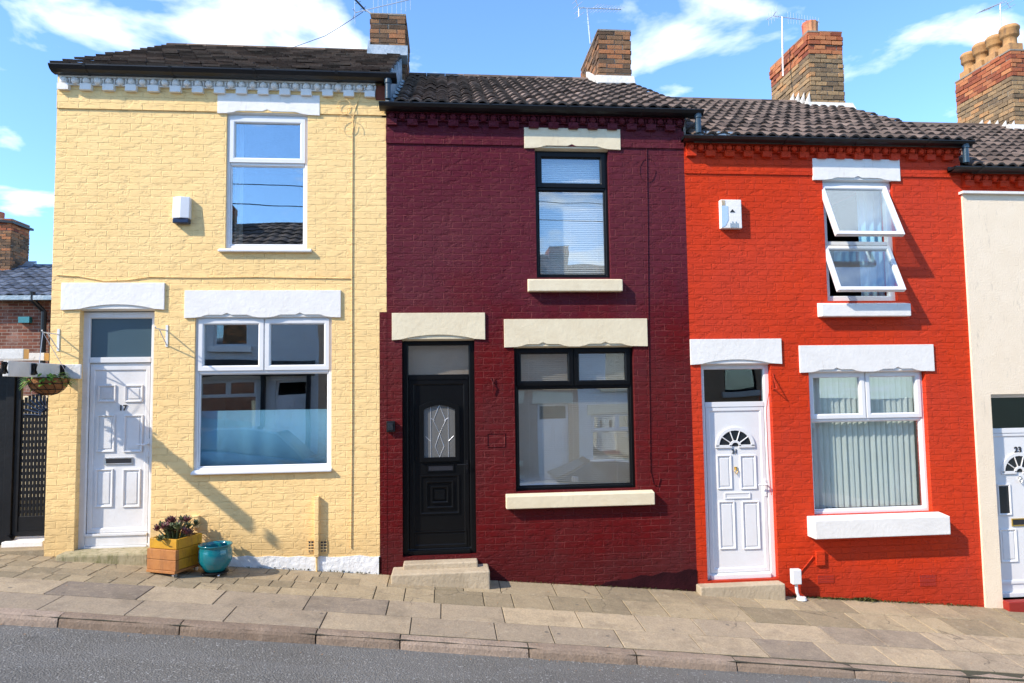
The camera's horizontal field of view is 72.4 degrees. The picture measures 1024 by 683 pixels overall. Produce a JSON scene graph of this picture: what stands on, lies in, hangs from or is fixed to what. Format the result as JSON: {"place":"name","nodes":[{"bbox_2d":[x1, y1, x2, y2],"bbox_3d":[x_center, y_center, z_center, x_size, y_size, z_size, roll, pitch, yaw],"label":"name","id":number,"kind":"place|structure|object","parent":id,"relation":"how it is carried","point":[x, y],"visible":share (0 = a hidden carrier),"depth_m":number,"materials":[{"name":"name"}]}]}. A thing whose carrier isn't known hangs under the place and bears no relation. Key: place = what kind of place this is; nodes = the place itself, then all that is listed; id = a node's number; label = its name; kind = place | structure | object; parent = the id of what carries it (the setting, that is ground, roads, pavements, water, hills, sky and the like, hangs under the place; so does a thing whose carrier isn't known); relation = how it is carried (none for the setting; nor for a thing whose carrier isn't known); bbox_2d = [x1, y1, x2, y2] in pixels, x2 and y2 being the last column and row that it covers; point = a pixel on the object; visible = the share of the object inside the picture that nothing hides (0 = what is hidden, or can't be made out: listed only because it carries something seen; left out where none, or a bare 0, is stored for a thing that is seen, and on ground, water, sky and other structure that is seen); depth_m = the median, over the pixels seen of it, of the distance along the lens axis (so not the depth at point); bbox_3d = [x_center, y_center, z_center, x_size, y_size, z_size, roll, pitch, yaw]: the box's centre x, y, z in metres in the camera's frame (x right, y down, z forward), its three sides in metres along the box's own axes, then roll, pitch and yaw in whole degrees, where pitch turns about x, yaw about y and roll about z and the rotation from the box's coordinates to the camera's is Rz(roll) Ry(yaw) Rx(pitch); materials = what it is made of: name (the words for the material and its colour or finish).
{"place":"outdoors","nodes":[
{"label":"outdoors","id":0,"kind":"place"},
{"bbox_2d":[0,537,43,555],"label":"passage paving","id":1,"kind":"structure","parent":0,"point":[36,551],"depth_m":7.43,"materials":[{"name":"stone"}]},
{"bbox_2d":[0,368,43,547],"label":"gate post","id":2,"kind":"object","parent":1,"relation":"on","point":[7,410],"visible":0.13,"depth_m":7.75,"materials":[{"name":"black paint"}]},
{"bbox_2d":[0,377,48,542],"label":"metal gate","id":3,"kind":"structure","parent":2,"relation":"attached to","point":[29,523],"depth_m":7.79,"materials":[{"name":"black metal"}]},
{"bbox_2d":[21,396,47,496],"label":"yard wall","id":4,"kind":"structure","parent":1,"relation":"on","point":[30,443],"depth_m":10.49,"materials":[{"name":"beige paint"}]},
{"bbox_2d":[0,349,81,378],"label":"pergola","id":5,"kind":"object","parent":1,"relation":"on","point":[11,366],"visible":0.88,"depth_m":7.43,"materials":[{"name":"white paint"}]},
{"bbox_2d":[0,625,905,682],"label":"road","id":6,"kind":"structure","parent":0,"point":[29,654],"depth_m":5.48,"materials":[{"name":"grey asphalt"}]},
{"bbox_2d":[0,577,1023,673],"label":"pavement","id":7,"kind":"structure","parent":0,"point":[926,649],"depth_m":6.57,"materials":[{"name":"stone"}]},
{"bbox_2d":[0,0,1023,263],"label":"sky","id":8,"kind":"structure","parent":0,"point":[901,59],"materials":[{"name":"blue"}]},
{"bbox_2d":[24,500,1023,680],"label":"pavement bed","id":9,"kind":"object","parent":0,"point":[969,673],"visible":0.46,"depth_m":6.40,"materials":[{"name":"grey concrete"}]},
{"bbox_2d":[44,13,409,573],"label":"terraced house","id":10,"kind":"structure","parent":9,"relation":"on","point":[283,305],"depth_m":7.79,"materials":[{"name":"yellow brick"}]},
{"bbox_2d":[41,329,59,350],"bbox_3d":[-4.899,-0.027,7.425,0.024,0.240,0.325,0,-4,-5],"label":"hanging bracket","id":11,"kind":"object","parent":10,"relation":"attached to","point":[58,338],"visible":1,"depth_m":7.57,"materials":[{"name":"white metal"}]},
{"bbox_2d":[17,333,76,394],"bbox_3d":[-4.806,0.229,7.257,0.513,0.659,0.500,0,-4,-5],"label":"hanging basket","id":12,"kind":"object","parent":11,"relation":"hanging from","point":[50,384],"visible":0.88,"depth_m":7.14,"materials":[{"name":"wicker"}]},
{"bbox_2d":[85,363,150,546],"bbox_3d":[-4.305,1.227,7.666,0.644,1.981,0.120,0,-4,-5],"label":"door","id":13,"kind":"structure","parent":10,"relation":"in","point":[120,393],"depth_m":7.67,"materials":[{"name":"white paint"}]},
{"bbox_2d":[155,325,167,346],"bbox_3d":[-3.778,-0.071,7.535,0.024,0.240,0.325,0,-4,-5],"label":"hanging bracket","id":14,"kind":"object","parent":10,"relation":"attached to","point":[166,341],"visible":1,"depth_m":7.68,"materials":[{"name":"white metal"}]},
{"bbox_2d":[172,196,191,223],"bbox_3d":[-3.660,-1.454,7.755,0.181,0.298,0.095,0,-4,-5],"label":"alarm box","id":15,"kind":"object","parent":10,"relation":"attached to","point":[181,211],"visible":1,"depth_m":7.73,"materials":[{"name":"white plastic"}]},
{"bbox_2d":[234,124,243,243],"bbox_3d":[-3.164,-1.801,8.114,0.090,1.510,0.021,0,-4,-5],"label":"curtain","id":16,"kind":"object","parent":10,"relation":"hanging from","point":[238,228],"visible":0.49,"depth_m":8.11,"materials":[{"name":"white fabric"}]},
{"bbox_2d":[194,318,331,469],"bbox_3d":[-2.759,0.574,7.808,1.488,1.708,0.079,0,-4,-5],"label":"window","id":17,"kind":"structure","parent":10,"relation":"in","point":[264,366],"depth_m":7.80,"materials":[{"name":"white plastic"}]},
{"bbox_2d":[200,409,326,465],"bbox_3d":[-2.757,1.087,7.833,1.440,0.639,0.014,0,-4,-5],"label":"frosted window film","id":18,"kind":"object","parent":10,"relation":"hanging from","point":[257,437],"visible":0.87,"depth_m":7.83,"materials":[{"name":"blue plastic"}]},
{"bbox_2d":[226,115,307,247],"bbox_3d":[-2.776,-1.806,7.967,0.903,1.538,0.079,0,-4,-5],"label":"window","id":19,"kind":"structure","parent":10,"relation":"in","point":[233,120],"depth_m":7.95,"materials":[{"name":"white plastic"}]},
{"bbox_2d":[292,0,410,47],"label":"tv aerial","id":20,"kind":"object","parent":10,"relation":"attached to","point":[373,8],"visible":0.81,"depth_m":10.97,"materials":[{"name":"metal"}]},
{"bbox_2d":[0,554,1023,637],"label":"paving strip","id":21,"kind":"object","parent":9,"relation":"on","point":[961,620],"visible":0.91,"depth_m":7.41,"materials":[{"name":"stone"}]},
{"bbox_2d":[146,532,201,577],"bbox_3d":[-3.476,2.196,7.219,0.374,0.382,0.370,-2,-4,19],"label":"wooden planter","id":22,"kind":"object","parent":21,"relation":"on","point":[174,557],"visible":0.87,"depth_m":7.08,"materials":[{"name":"wood"}]},
{"bbox_2d":[153,514,201,541],"bbox_3d":[-3.473,1.931,7.246,0.462,0.272,0.530,0,-4,-5],"label":"succulent","id":23,"kind":"object","parent":22,"relation":"on","point":[171,527],"visible":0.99,"depth_m":7.19,"materials":[{"name":"purple plant"}]},
{"bbox_2d":[198,540,232,576],"bbox_3d":[-3.071,2.257,7.247,0.331,0.322,0.331,0,-4,-5],"label":"glazed pot","id":24,"kind":"object","parent":21,"relation":"on","point":[214,557],"visible":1,"depth_m":7.14,"materials":[{"name":"teal ceramic"}]},
{"bbox_2d":[243,566,975,606],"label":"weeds","id":25,"kind":"object","parent":21,"relation":"on","point":[863,599],"visible":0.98,"depth_m":8.18,"materials":[{"name":"green plant"}]},
{"bbox_2d":[790,568,806,600],"bbox_3d":[3.305,2.801,8.071,0.174,0.356,0.117,0,-4,-5],"label":"service box","id":26,"kind":"object","parent":21,"relation":"on","point":[795,577],"visible":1,"depth_m":8.04,"materials":[{"name":"white plastic"}]},
{"bbox_2d":[0,608,1023,682],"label":"kerb","id":27,"kind":"structure","parent":9,"relation":"on","point":[285,634],"depth_m":6.00,"materials":[{"name":"grey stone"}]},
{"bbox_2d":[379,29,703,647],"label":"terraced house","id":28,"kind":"structure","parent":9,"relation":"on","point":[461,507],"depth_m":8.09,"materials":[{"name":"red brick"}]},
{"bbox_2d":[386,421,394,431],"bbox_3d":[-1.357,0.951,7.833,0.094,0.122,0.056,0,-4,-5],"label":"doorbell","id":29,"kind":"object","parent":28,"relation":"attached to","point":[390,426],"visible":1,"depth_m":7.81,"materials":[{"name":"black paint"}]},
{"bbox_2d":[409,346,468,374],"bbox_3d":[-0.856,0.200,8.163,0.723,0.433,0.004,0,-4,-5],"label":"roller blind","id":30,"kind":"object","parent":28,"relation":"attached to","point":[430,360],"visible":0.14,"depth_m":8.16,"materials":[{"name":"beige fabric"}]},
{"bbox_2d":[409,379,469,548],"bbox_3d":[-0.827,1.395,7.968,0.683,1.917,0.118,0,-4,-5],"label":"door","id":31,"kind":"structure","parent":28,"relation":"in","point":[439,485],"depth_m":7.97,"materials":[{"name":"black plastic"}]},
{"bbox_2d":[539,159,603,273],"bbox_3d":[0.699,-1.511,8.404,0.840,1.500,0.036,0,-4,-5],"label":"venetian blind","id":32,"kind":"object","parent":28,"relation":"attached to","point":[553,260],"visible":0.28,"depth_m":8.40,"materials":[{"name":"white plastic"}]},
{"bbox_2d":[535,151,609,277],"bbox_3d":[0.707,-1.502,8.319,0.888,1.538,0.079,0,-4,-5],"label":"window","id":33,"kind":"structure","parent":28,"relation":"in","point":[602,187],"depth_m":8.31,"materials":[{"name":"black plastic"}]},
{"bbox_2d":[518,353,629,484],"bbox_3d":[0.715,0.873,8.245,1.365,1.620,0.036,0,-4,-5],"label":"venetian blind","id":34,"kind":"object","parent":28,"relation":"attached to","point":[580,440],"visible":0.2,"depth_m":8.24,"materials":[{"name":"white plastic"}]},
{"bbox_2d":[514,347,634,490],"bbox_3d":[0.723,0.883,8.160,1.413,1.658,0.079,0,-4,-5],"label":"window","id":35,"kind":"structure","parent":28,"relation":"in","point":[572,382],"depth_m":8.15,"materials":[{"name":"black plastic"}]},
{"bbox_2d":[572,0,624,43],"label":"tv aerial","id":36,"kind":"object","parent":28,"relation":"attached to","point":[587,8],"visible":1,"depth_m":11.23,"materials":[{"name":"metal"}]},
{"bbox_2d":[672,19,983,606],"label":"terraced house","id":37,"kind":"structure","parent":9,"relation":"on","point":[775,288],"depth_m":8.42,"materials":[{"name":"red brick"}]},
{"bbox_2d":[719,200,741,228],"bbox_3d":[2.610,-1.518,8.368,0.254,0.345,0.075,0,-4,-5],"label":"alarm box","id":38,"kind":"object","parent":37,"relation":"attached to","point":[730,215],"visible":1,"depth_m":8.34,"materials":[{"name":"white paint"}]},
{"bbox_2d":[705,406,769,572],"bbox_3d":[2.664,1.750,8.266,0.725,1.948,0.120,0,-4,-5],"label":"door","id":39,"kind":"structure","parent":37,"relation":"in","point":[737,484],"depth_m":8.28,"materials":[{"name":"white plastic"}]},
{"bbox_2d":[772,374,776,389],"bbox_3d":[3.106,0.478,8.271,0.020,0.200,0.096,0,-4,-5],"label":"hanging bracket","id":40,"kind":"object","parent":37,"relation":"attached to","point":[773,381],"visible":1,"depth_m":8.31,"materials":[{"name":"metal"}]},
{"bbox_2d":[766,11,819,75],"bbox_3d":[4.929,-5.149,12.067,0.976,1.169,0.289,0,-4,-5],"label":"tv aerial","id":41,"kind":"object","parent":37,"relation":"attached to","point":[793,18],"visible":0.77,"depth_m":12.08,"materials":[{"name":"metal"}]},
{"bbox_2d":[822,182,905,300],"bbox_3d":[4.254,-1.233,8.459,0.914,1.478,0.397,0,-4,-5],"label":"window","id":42,"kind":"structure","parent":37,"relation":"in","point":[889,212],"depth_m":8.54,"materials":[{"name":"white plastic"}]},
{"bbox_2d":[811,377,917,507],"bbox_3d":[4.273,1.183,8.585,1.432,1.655,0.048,0,-4,-5],"label":"vertical blind","id":43,"kind":"object","parent":37,"relation":"attached to","point":[864,464],"visible":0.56,"depth_m":8.57,"materials":[{"name":"white fabric"}]},
{"bbox_2d":[809,371,928,513],"bbox_3d":[4.287,1.201,8.479,1.493,1.713,0.079,0,-4,-5],"label":"window","id":44,"kind":"structure","parent":37,"relation":"in","point":[863,382],"depth_m":8.48,"materials":[{"name":"white plastic"}]},
{"bbox_2d":[856,192,884,295],"bbox_3d":[4.513,-1.223,8.820,0.312,1.450,0.062,0,-4,-5],"label":"curtain","id":45,"kind":"object","parent":37,"relation":"hanging from","point":[869,219],"visible":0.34,"depth_m":8.82,"materials":[{"name":"white fabric"}]},
{"bbox_2d":[826,23,1023,611],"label":"terraced house","id":46,"kind":"structure","parent":9,"relation":"on","point":[989,90],"depth_m":8.65,"materials":[{"name":"paint"}]},
{"bbox_2d":[976,0,1014,27],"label":"tv aerial","id":47,"kind":"object","parent":46,"relation":"attached to","point":[999,4],"visible":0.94,"depth_m":12.60,"materials":[{"name":"metal"}]},
{"bbox_2d":[993,433,1023,591],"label":"door","id":48,"kind":"structure","parent":46,"relation":"in","point":[1008,447],"depth_m":8.59,"materials":[{"name":"white plastic"}]},
{"bbox_3d":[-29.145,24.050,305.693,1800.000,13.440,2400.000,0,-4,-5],"label":"ground","id":49,"kind":"structure","parent":0,"visible":0},
{"bbox_2d":[0,212,51,395],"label":"brick building","id":50,"kind":"structure","parent":49,"relation":"on","point":[25,298],"depth_m":16.12,"materials":[{"name":"brown brick"}]}
]}

